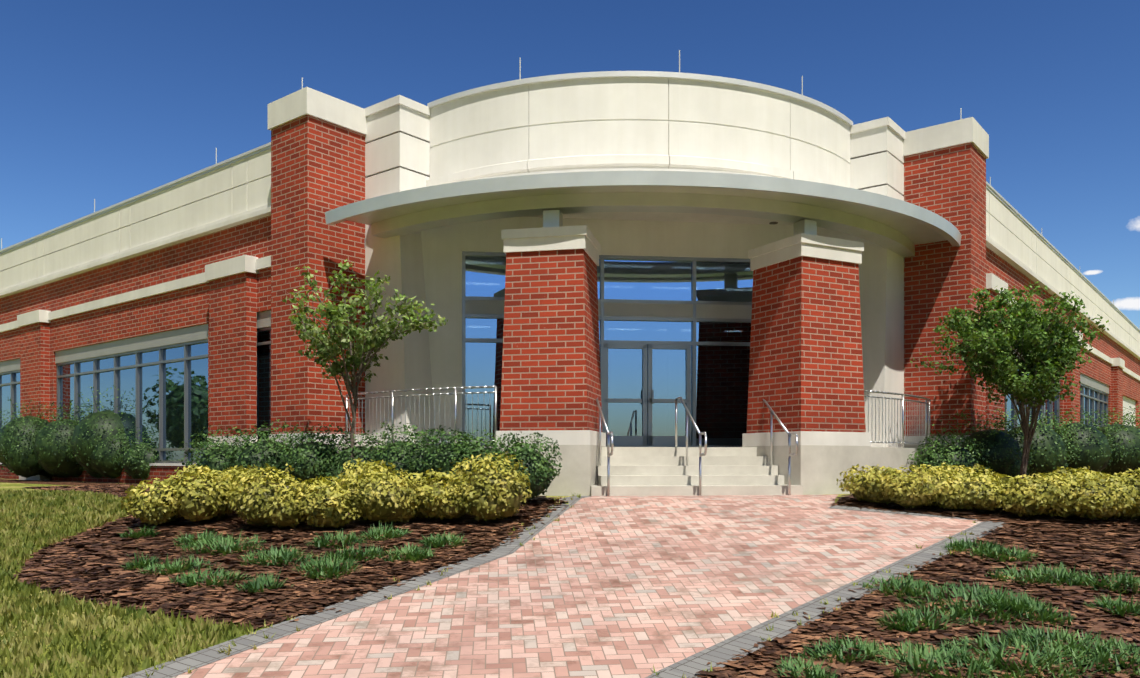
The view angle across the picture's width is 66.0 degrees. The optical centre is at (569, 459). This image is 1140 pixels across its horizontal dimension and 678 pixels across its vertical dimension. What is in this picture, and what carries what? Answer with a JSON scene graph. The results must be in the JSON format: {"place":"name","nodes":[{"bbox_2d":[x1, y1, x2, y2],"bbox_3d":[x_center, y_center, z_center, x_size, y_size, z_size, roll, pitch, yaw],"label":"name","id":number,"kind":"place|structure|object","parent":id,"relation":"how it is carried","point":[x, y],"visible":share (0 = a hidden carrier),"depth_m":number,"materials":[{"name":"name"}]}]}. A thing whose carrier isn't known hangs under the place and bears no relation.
{"place":"outdoors","nodes":[
{"label":"outdoors","id":0,"kind":"place"},
{"bbox_2d":[0,397,64,477],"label":"boxwood shrub","id":1,"kind":"object","parent":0,"point":[21,469],"depth_m":24.78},
{"bbox_2d":[21,400,87,476],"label":"boxwood shrub","id":2,"kind":"object","parent":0,"point":[49,464],"depth_m":24.24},
{"bbox_2d":[48,385,134,478],"bbox_3d":[-12.445,-0.703,23.828,2.832,2.528,2.740,0,0,39],"label":"boxwood shrub","id":3,"kind":"object","parent":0,"point":[104,461],"depth_m":23.23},
{"bbox_2d":[109,424,161,479],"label":"boxwood shrub","id":4,"kind":"object","parent":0,"point":[146,458],"depth_m":22.40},
{"bbox_2d":[20,488,558,627],"bbox_3d":[-6.351,1.054,14.797,14.514,0.859,7.937,0,0,39],"label":"mulch bed","id":5,"kind":"object","parent":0,"point":[525,510],"visible":0.05,"depth_m":10.58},
{"bbox_2d":[485,431,562,498],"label":"boxwood shrub","id":6,"kind":"object","parent":5,"relation":"on","point":[518,447],"depth_m":13.38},
{"bbox_2d":[282,259,447,458],"bbox_3d":[-3.784,-1.369,15.256,2.778,4.159,2.829,0,0,39],"label":"tree","id":7,"kind":"object","parent":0,"point":[333,314],"depth_m":15.18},
{"bbox_2d":[0,479,1009,677],"bbox_3d":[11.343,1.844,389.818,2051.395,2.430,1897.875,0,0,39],"label":"lawn","id":8,"kind":"structure","parent":0,"point":[14,486],"depth_m":7.63,"materials":[{"name":"green plant"}]},
{"bbox_2d":[0,479,136,485],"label":"mulch","id":9,"kind":"structure","parent":8,"relation":"on","point":[50,482],"depth_m":23.79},
{"bbox_2d":[0,488,253,677],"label":"lawn grass","id":10,"kind":"structure","parent":8,"relation":"on","point":[56,512],"depth_m":7.84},
{"bbox_2d":[0,215,270,483],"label":"brick wall","id":11,"kind":"structure","parent":8,"relation":"on","point":[226,309],"depth_m":21.83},
{"bbox_2d":[0,149,270,289],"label":"wing parapet panels","id":12,"kind":"object","parent":11,"relation":"on","point":[234,200],"visible":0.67,"depth_m":22.28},
{"bbox_2d":[0,204,270,465],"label":"stone trim","id":13,"kind":"structure","parent":11,"relation":"attached to","point":[234,266],"depth_m":21.90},
{"bbox_2d":[0,327,270,462],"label":"window frames","id":14,"kind":"structure","parent":11,"relation":"in","point":[137,366],"depth_m":22.97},
{"bbox_2d":[0,330,270,460],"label":"wing window glass","id":15,"kind":"object","parent":14,"relation":"in","point":[173,404],"visible":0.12,"depth_m":22.42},
{"bbox_2d":[0,310,270,372],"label":"window headers","id":16,"kind":"object","parent":11,"relation":"attached to","point":[181,335],"visible":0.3,"depth_m":22.89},
{"bbox_2d":[0,142,270,253],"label":"wing coping","id":17,"kind":"object","parent":11,"relation":"on","point":[239,157],"depth_m":22.23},
{"bbox_2d":[130,614,328,677],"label":"path border","id":18,"kind":"object","parent":8,"relation":"on","point":[181,665],"visible":0.8,"depth_m":7.18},
{"bbox_2d":[12,484,567,628],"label":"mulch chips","id":19,"kind":"object","parent":8,"relation":"on","point":[161,593],"visible":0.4,"depth_m":9.87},
{"bbox_2d":[119,477,187,525],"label":"spirea shrub","id":20,"kind":"object","parent":19,"relation":"on","point":[147,504],"depth_m":11.80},
{"bbox_2d":[137,553,217,574],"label":"clump","id":21,"kind":"object","parent":19,"relation":"on","point":[177,568],"visible":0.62,"depth_m":9.62,"materials":[{"name":"green plant"}]},
{"bbox_2d":[173,529,223,546],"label":"clump","id":22,"kind":"object","parent":19,"relation":"on","point":[186,538],"visible":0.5,"depth_m":11.00,"materials":[{"name":"green plant"}]},
{"bbox_2d":[161,464,243,521],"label":"spirea shrub","id":23,"kind":"object","parent":19,"relation":"on","point":[196,472],"depth_m":11.93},
{"bbox_2d":[169,564,249,587],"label":"clump","id":24,"kind":"object","parent":19,"relation":"on","point":[190,581],"visible":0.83,"depth_m":9.17,"materials":[{"name":"green plant"}]},
{"bbox_2d":[180,424,254,477],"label":"boxwood shrub","id":25,"kind":"object","parent":19,"relation":"on","point":[211,442],"depth_m":16.04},
{"bbox_2d":[179,529,265,556],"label":"clump","id":26,"kind":"object","parent":19,"relation":"on","point":[224,545],"visible":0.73,"depth_m":10.60,"materials":[{"name":"green plant"}]},
{"bbox_2d":[235,570,293,593],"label":"clump","id":27,"kind":"object","parent":19,"relation":"on","point":[259,583],"visible":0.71,"depth_m":8.92,"materials":[{"name":"green plant"}]},
{"bbox_2d":[218,419,312,483],"bbox_3d":[-5.546,-0.078,16.017,1.678,1.334,1.769,0,0,39],"label":"boxwood shrub","id":28,"kind":"object","parent":19,"relation":"on","point":[247,442],"depth_m":15.60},
{"bbox_2d":[226,463,311,527],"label":"spirea shrub","id":29,"kind":"object","parent":19,"relation":"on","point":[281,482],"depth_m":11.55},
{"bbox_2d":[237,544,320,566],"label":"clump","id":30,"kind":"object","parent":19,"relation":"on","point":[276,556],"visible":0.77,"depth_m":10.06,"materials":[{"name":"green plant"}]},
{"bbox_2d":[17,502,566,628],"bbox_3d":[-3.283,1.069,10.568,6.651,0.820,5.912,0,0,-2],"label":"mulch spill","id":31,"kind":"object","parent":19,"relation":"on","point":[316,606],"visible":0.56,"depth_m":9.41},
{"bbox_2d":[271,423,349,490],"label":"boxwood shrub","id":32,"kind":"object","parent":19,"relation":"on","point":[312,439],"depth_m":15.26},
{"bbox_2d":[286,476,359,528],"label":"spirea shrub","id":33,"kind":"object","parent":19,"relation":"on","point":[340,495],"depth_m":11.56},
{"bbox_2d":[290,552,362,579],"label":"clump","id":34,"kind":"object","parent":19,"relation":"on","point":[330,569],"visible":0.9,"depth_m":9.54,"materials":[{"name":"green plant"}]},
{"bbox_2d":[307,528,366,548],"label":"clump","id":35,"kind":"object","parent":19,"relation":"on","point":[319,540],"visible":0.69,"depth_m":10.92,"materials":[{"name":"green plant"}]},
{"bbox_2d":[315,427,392,489],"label":"boxwood shrub","id":36,"kind":"object","parent":19,"relation":"on","point":[339,457],"depth_m":15.36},
{"bbox_2d":[322,543,387,561],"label":"clump","id":37,"kind":"object","parent":19,"relation":"on","point":[372,553],"visible":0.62,"depth_m":10.16,"materials":[{"name":"green plant"}]},
{"bbox_2d":[335,458,400,487],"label":"spirea shrub","id":38,"kind":"object","parent":19,"relation":"on","point":[345,471],"depth_m":13.08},
{"bbox_2d":[341,460,425,522],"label":"spirea shrub","id":39,"kind":"object","parent":19,"relation":"on","point":[354,490],"depth_m":11.78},
{"bbox_2d":[358,521,412,540],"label":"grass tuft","id":40,"kind":"object","parent":19,"relation":"on","point":[380,532],"visible":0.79,"depth_m":11.26,"materials":[{"name":"green plant"}]},
{"bbox_2d":[353,421,441,487],"bbox_3d":[-2.792,-0.035,15.258,1.706,1.270,1.620,0,0,39],"label":"boxwood shrub","id":41,"kind":"object","parent":19,"relation":"on","point":[406,432],"depth_m":14.87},
{"bbox_2d":[381,543,436,562],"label":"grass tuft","id":42,"kind":"object","parent":19,"relation":"on","point":[414,551],"visible":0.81,"depth_m":10.17,"materials":[{"name":"green plant"}]},
{"bbox_2d":[400,468,470,519],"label":"spirea shrub","id":43,"kind":"object","parent":19,"relation":"on","point":[444,495],"depth_m":12.00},
{"bbox_2d":[394,425,492,485],"bbox_3d":[-2.120,-0.007,14.900,1.534,1.184,1.543,0,0,39],"label":"boxwood shrub","id":44,"kind":"object","parent":19,"relation":"on","point":[452,439],"depth_m":14.54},
{"bbox_2d":[416,530,470,547],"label":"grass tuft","id":45,"kind":"object","parent":19,"relation":"on","point":[438,541],"visible":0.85,"depth_m":10.80,"materials":[{"name":"green plant"}]},
{"bbox_2d":[443,429,517,480],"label":"boxwood shrub","id":46,"kind":"object","parent":19,"relation":"on","point":[471,450],"depth_m":14.39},
{"bbox_2d":[447,452,531,520],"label":"spirea shrub","id":47,"kind":"object","parent":19,"relation":"on","point":[517,480],"depth_m":11.93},
{"bbox_2d":[268,87,366,444],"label":"tower stone trim","id":48,"kind":"structure","parent":8,"relation":"on","point":[313,103],"depth_m":17.68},
{"bbox_2d":[271,115,365,433],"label":"brick tower","id":49,"kind":"structure","parent":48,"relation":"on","point":[317,168],"depth_m":17.69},
{"bbox_2d":[364,95,436,447],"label":"cream block","id":50,"kind":"structure","parent":8,"relation":"on","point":[398,259],"depth_m":17.93,"materials":[{"name":"beige"}]},
{"bbox_2d":[496,225,605,445],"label":"trim","id":51,"kind":"structure","parent":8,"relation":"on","point":[551,238],"depth_m":15.26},
{"bbox_2d":[500,249,601,431],"bbox_3d":[-0.310,-2.071,15.981,1.570,3.140,1.520,0,0,12],"label":"brick pylon","id":52,"kind":"object","parent":51,"relation":"on","point":[551,377],"visible":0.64,"depth_m":15.30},
{"bbox_2d":[543,210,562,226],"bbox_3d":[-0.310,-4.264,15.981,0.400,0.465,0.400,0,0,12],"label":"canopy post","id":53,"kind":"object","parent":51,"relation":"on","point":[552,218],"visible":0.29,"depth_m":15.84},
{"bbox_2d":[340,446,926,474],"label":"landing sides","id":54,"kind":"object","parent":8,"relation":"on","point":[893,458],"visible":0.08,"depth_m":17.08,"materials":[{"name":"concrete"}]},
{"bbox_2d":[346,386,496,446],"bbox_3d":[-2.989,-0.777,16.647,3.849,1.092,0.284,0,0,33],"label":"guard rail","id":55,"kind":"object","parent":54,"relation":"on","point":[455,393],"visible":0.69,"depth_m":16.37,"materials":[{"name":"metal"}]},
{"bbox_2d":[864,390,929,447],"bbox_3d":[6.739,-0.777,17.826,0.235,1.092,3.460,0,0,43],"label":"guard rail","id":56,"kind":"object","parent":54,"relation":"on","point":[927,415],"visible":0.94,"depth_m":17.61,"materials":[{"name":"metal"}]},
{"bbox_2d":[421,217,860,444],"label":"entrance wall","id":57,"kind":"structure","parent":8,"relation":"on","point":[443,247],"depth_m":18.29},
{"bbox_2d":[462,251,751,446],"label":"entrance frames","id":58,"kind":"structure","parent":57,"relation":"in","point":[641,441],"depth_m":18.67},
{"bbox_2d":[465,300,751,318],"bbox_3d":[1.629,-3.156,18.703,0.070,0.330,7.799,0,0,84],"label":"entrance spandrel","id":59,"kind":"object","parent":58,"relation":"attached to","point":[636,309],"visible":0.36,"depth_m":18.69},
{"bbox_2d":[465,256,752,444],"bbox_3d":[1.624,-2.276,18.747,0.020,4.090,7.799,0,0,84],"label":"entrance glass","id":60,"kind":"object","parent":58,"relation":"in","point":[722,378],"depth_m":18.77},
{"bbox_2d":[453,168,793,224],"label":"trim","id":61,"kind":"structure","parent":57,"relation":"on","point":[674,216],"depth_m":18.25,"materials":[{"name":"grey"}]},
{"bbox_2d":[426,77,849,187],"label":"curved parapet wall","id":62,"kind":"structure","parent":61,"relation":"on","point":[598,123],"depth_m":17.08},
{"bbox_2d":[427,71,852,126],"bbox_3d":[1.714,-7.351,17.929,2.354,0.100,9.230,0,0,84],"label":"parapet coping","id":63,"kind":"object","parent":62,"relation":"on","point":[655,74],"visible":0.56,"depth_m":17.08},
{"bbox_2d":[325,171,961,256],"bbox_3d":[2.034,-4.676,16.826,13.413,0.310,4.206,0,0,-8],"label":"canopy","id":64,"kind":"object","parent":57,"relation":"attached to","point":[900,227],"visible":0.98,"depth_m":15.90,"materials":[{"name":"concrete"}]},
{"bbox_2d":[742,233,869,445],"bbox_3d":[4.453,-2.141,16.631,1.630,3.780,1.680,0,0,63],"label":"pylon stone cap","id":65,"kind":"object","parent":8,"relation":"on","point":[808,245],"visible":0.79,"depth_m":16.04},
{"bbox_2d":[794,219,816,234],"bbox_3d":[4.453,-4.264,16.631,0.400,0.465,0.400,0,0,63],"label":"canopy post","id":66,"kind":"object","parent":65,"relation":"on","point":[805,226],"visible":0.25,"depth_m":16.52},
{"bbox_2d":[663,521,1006,677],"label":"path border","id":67,"kind":"object","parent":8,"relation":"on","point":[726,650],"visible":0.8,"depth_m":8.04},
{"bbox_2d":[850,117,904,447],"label":"cream block","id":68,"kind":"structure","parent":8,"relation":"on","point":[881,277],"depth_m":18.98,"materials":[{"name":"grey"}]},
{"bbox_2d":[903,117,988,445],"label":"tower right stone trim","id":69,"kind":"structure","parent":8,"relation":"on","point":[954,133],"depth_m":19.17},
{"bbox_2d":[986,247,1139,429],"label":"brick wall","id":70,"kind":"structure","parent":8,"relation":"on","point":[1118,381],"depth_m":33.09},
{"bbox_2d":[1005,355,1107,431],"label":"wing right window frames","id":71,"kind":"structure","parent":70,"relation":"in","point":[1082,394],"depth_m":33.40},
{"bbox_2d":[1007,374,1105,430],"bbox_3d":[16.341,-1.401,29.534,0.020,2.980,22.570,0,0,39],"label":"wing window glass","id":72,"kind":"object","parent":71,"relation":"in","point":[1011,406],"depth_m":33.25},
{"bbox_2d":[986,181,1139,331],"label":"wing coping","id":73,"kind":"object","parent":70,"relation":"on","point":[996,194],"depth_m":27.48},
{"bbox_2d":[986,188,1139,353],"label":"wing right parapet panels","id":74,"kind":"object","parent":70,"relation":"on","point":[1008,230],"visible":0.6,"depth_m":27.43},
{"bbox_2d":[986,235,1139,380],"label":"stone trim","id":75,"kind":"structure","parent":70,"relation":"attached to","point":[993,281],"depth_m":26.68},
{"bbox_2d":[497,445,605,495],"bbox_3d":[-0.310,0.689,15.981,1.680,1.880,1.630,0,0,12],"label":"column base","id":76,"kind":"object","parent":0,"point":[578,471],"visible":0.29,"depth_m":15.09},
{"bbox_2d":[0,0,1139,327],"label":"sky","id":77,"kind":"structure","parent":0,"point":[108,102],"materials":[{"name":"blue"}]},
{"bbox_2d":[171,494,982,677],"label":"path pavers","id":78,"kind":"object","parent":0,"point":[614,587],"visible":0.84,"depth_m":8.71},
{"bbox_2d":[144,494,581,676],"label":"path weeds","id":79,"kind":"object","parent":78,"relation":"on","point":[266,626],"depth_m":7.62,"materials":[{"name":"green plant"}]},
{"bbox_2d":[307,551,511,619],"bbox_3d":[-1.555,1.270,9.228,0.320,0.352,2.880,0,0,31],"label":"path border","id":80,"kind":"object","parent":78,"relation":"on","point":[359,602],"visible":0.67,"depth_m":8.95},
{"bbox_2d":[489,496,589,552],"bbox_3d":[-0.295,0.862,12.649,0.320,0.490,4.595,0,0,13],"label":"path border","id":81,"kind":"object","parent":78,"relation":"on","point":[525,536],"visible":0.82,"depth_m":11.73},
{"bbox_2d":[829,505,984,520],"bbox_3d":[4.920,0.776,12.528,2.414,0.176,0.320,0,0,34],"label":"path border","id":82,"kind":"object","parent":78,"relation":"on","point":[862,509],"visible":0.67,"depth_m":12.80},
{"bbox_2d":[590,447,802,495],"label":"entrance stairs","id":83,"kind":"structure","parent":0,"point":[650,471],"depth_m":15.66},
{"bbox_2d":[596,397,797,495],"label":"stair handrails","id":84,"kind":"object","parent":83,"relation":"on","point":[701,454],"visible":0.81,"depth_m":15.29,"materials":[{"name":"metal"}]},
{"bbox_2d":[742,445,869,494],"bbox_3d":[4.453,0.689,16.631,1.630,1.880,1.680,0,0,63],"label":"concrete pylon base","id":85,"kind":"object","parent":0,"point":[817,469],"visible":0.36,"depth_m":15.83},
{"bbox_2d":[747,256,865,432],"bbox_3d":[4.453,-2.071,16.631,1.520,3.140,1.570,0,0,63],"label":"brick pylon","id":86,"kind":"object","parent":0,"point":[806,366],"visible":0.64,"depth_m":16.07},
{"bbox_2d":[704,498,1139,677],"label":"mulch bed","id":87,"kind":"object","parent":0,"point":[960,560],"visible":0.1,"depth_m":9.32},
{"bbox_2d":[692,482,1139,677],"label":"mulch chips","id":88,"kind":"object","parent":87,"relation":"on","point":[850,668],"visible":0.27,"depth_m":8.08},
{"bbox_2d":[769,652,848,677],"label":"clump","id":89,"kind":"object","parent":88,"relation":"on","point":[815,671],"visible":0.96,"depth_m":6.57,"materials":[{"name":"green plant"}]},
{"bbox_2d":[799,633,896,663],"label":"clump","id":90,"kind":"object","parent":88,"relation":"on","point":[871,649],"visible":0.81,"depth_m":6.99,"materials":[{"name":"green plant"}]},
{"bbox_2d":[707,504,1016,675],"bbox_3d":[2.878,1.138,9.876,2.598,0.945,7.337,0,0,39],"label":"mulch spill","id":91,"kind":"object","parent":88,"relation":"on","point":[756,645],"visible":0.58,"depth_m":8.12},
{"bbox_2d":[837,464,913,503],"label":"spirea shrub","id":92,"kind":"object","parent":88,"relation":"on","point":[851,487],"depth_m":13.16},
{"bbox_2d":[858,573,937,599],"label":"clump","id":93,"kind":"object","parent":88,"relation":"on","point":[906,590],"visible":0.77,"depth_m":8.75,"materials":[{"name":"green plant"}]},
{"bbox_2d":[873,462,965,508],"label":"spirea shrub","id":94,"kind":"object","parent":88,"relation":"on","point":[936,473],"depth_m":12.75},
{"bbox_2d":[874,603,969,633],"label":"clump","id":95,"kind":"object","parent":88,"relation":"on","point":[915,617],"visible":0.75,"depth_m":7.73,"materials":[{"name":"green plant"}]},
{"bbox_2d":[872,639,1003,677],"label":"clump","id":96,"kind":"object","parent":88,"relation":"on","point":[921,653],"visible":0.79,"depth_m":6.75,"materials":[{"name":"green plant"}]},
{"bbox_2d":[907,423,991,473],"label":"boxwood shrub","id":97,"kind":"object","parent":88,"relation":"on","point":[934,443],"depth_m":17.08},
{"bbox_2d":[926,462,1000,483],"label":"spirea shrub","id":98,"kind":"object","parent":88,"relation":"on","point":[969,469],"depth_m":14.47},
{"bbox_2d":[929,407,1034,484],"bbox_3d":[8.682,-0.272,18.463,2.006,1.702,2.055,0,0,39],"label":"boxwood shrub","id":99,"kind":"object","parent":88,"relation":"on","point":[1004,445],"depth_m":17.85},
{"bbox_2d":[970,543,1040,562],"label":"clump","id":100,"kind":"object","parent":88,"relation":"on","point":[1013,553],"visible":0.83,"depth_m":10.04,"materials":[{"name":"green plant"}]},
{"bbox_2d":[985,564,1053,585],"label":"clump","id":101,"kind":"object","parent":88,"relation":"on","point":[1013,573],"visible":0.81,"depth_m":9.13,"materials":[{"name":"green plant"}]},
{"bbox_2d":[966,588,1075,626],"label":"clump","id":102,"kind":"object","parent":88,"relation":"on","point":[1050,617],"visible":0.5,"depth_m":8.01,"materials":[{"name":"green plant"}]},
{"bbox_2d":[979,406,1079,482],"bbox_3d":[10.079,-0.312,19.541,2.203,1.740,2.349,0,0,39],"label":"boxwood shrub","id":103,"kind":"object","parent":88,"relation":"on","point":[1038,458],"depth_m":18.93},
{"bbox_2d":[995,472,1085,516],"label":"spirea shrub","id":104,"kind":"object","parent":88,"relation":"on","point":[1031,500],"depth_m":12.15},
{"bbox_2d":[1020,560,1092,586],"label":"clump","id":105,"kind":"object","parent":88,"relation":"on","point":[1060,575],"visible":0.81,"depth_m":9.09,"materials":[{"name":"green plant"}]},
{"bbox_2d":[1022,466,1139,519],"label":"spirea shrub","id":106,"kind":"object","parent":88,"relation":"on","point":[1086,504],"depth_m":11.84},
{"bbox_2d":[1037,405,1132,474],"bbox_3d":[11.999,-0.369,20.883,2.373,1.839,2.328,0,0,39],"label":"boxwood shrub","id":107,"kind":"object","parent":88,"relation":"on","point":[1083,461],"depth_m":20.26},
{"bbox_2d":[1067,635,1139,677],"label":"clump","id":108,"kind":"object","parent":88,"relation":"on","point":[1107,652],"visible":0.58,"depth_m":6.79,"materials":[{"name":"green plant"}]},
{"bbox_2d":[1072,404,1139,478],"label":"boxwood shrub","id":109,"kind":"object","parent":88,"relation":"on","point":[1134,434],"depth_m":21.80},
{"bbox_2d":[1075,568,1139,593],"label":"clump","id":110,"kind":"object","parent":88,"relation":"on","point":[1124,580],"visible":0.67,"depth_m":8.86,"materials":[{"name":"green plant"}]},
{"bbox_2d":[1084,592,1139,619],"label":"clump","id":111,"kind":"object","parent":88,"relation":"on","point":[1118,604],"visible":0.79,"depth_m":8.08,"materials":[{"name":"green plant"}]},
{"bbox_2d":[1101,467,1139,520],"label":"spirea shrub","id":112,"kind":"object","parent":88,"relation":"on","point":[1124,475],"depth_m":11.97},
{"bbox_2d":[931,470,1015,510],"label":"spirea shrub","id":113,"kind":"object","parent":87,"relation":"on","point":[995,486],"depth_m":12.54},
{"bbox_2d":[898,580,1049,627],"bbox_3d":[3.802,1.311,8.277,1.311,0.307,1.422,0,0,39],"label":"clump","id":114,"kind":"object","parent":87,"relation":"on","point":[971,612],"visible":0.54,"depth_m":8.19,"materials":[{"name":"green plant"}]},
{"bbox_2d":[941,534,1010,557],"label":"clump","id":115,"kind":"object","parent":87,"relation":"on","point":[962,544],"visible":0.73,"depth_m":10.41,"materials":[{"name":"green plant"}]},
{"bbox_2d":[932,630,1115,677],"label":"clump","id":116,"kind":"object","parent":87,"relation":"on","point":[1043,654],"visible":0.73,"depth_m":6.80,"materials":[{"name":"green plant"}]},
{"bbox_2d":[1002,620,1139,662],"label":"clump","id":117,"kind":"object","parent":87,"relation":"on","point":[1036,633],"visible":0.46,"depth_m":7.18,"materials":[{"name":"green plant"}]},
{"bbox_2d":[903,142,985,435],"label":"brick tower","id":118,"kind":"structure","parent":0,"point":[942,278],"depth_m":19.20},
{"bbox_2d":[910,281,1108,483],"bbox_3d":[8.639,-1.390,17.361,3.422,4.211,3.586,0,0,39],"label":"tree","id":119,"kind":"object","parent":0,"point":[1003,344],"depth_m":16.64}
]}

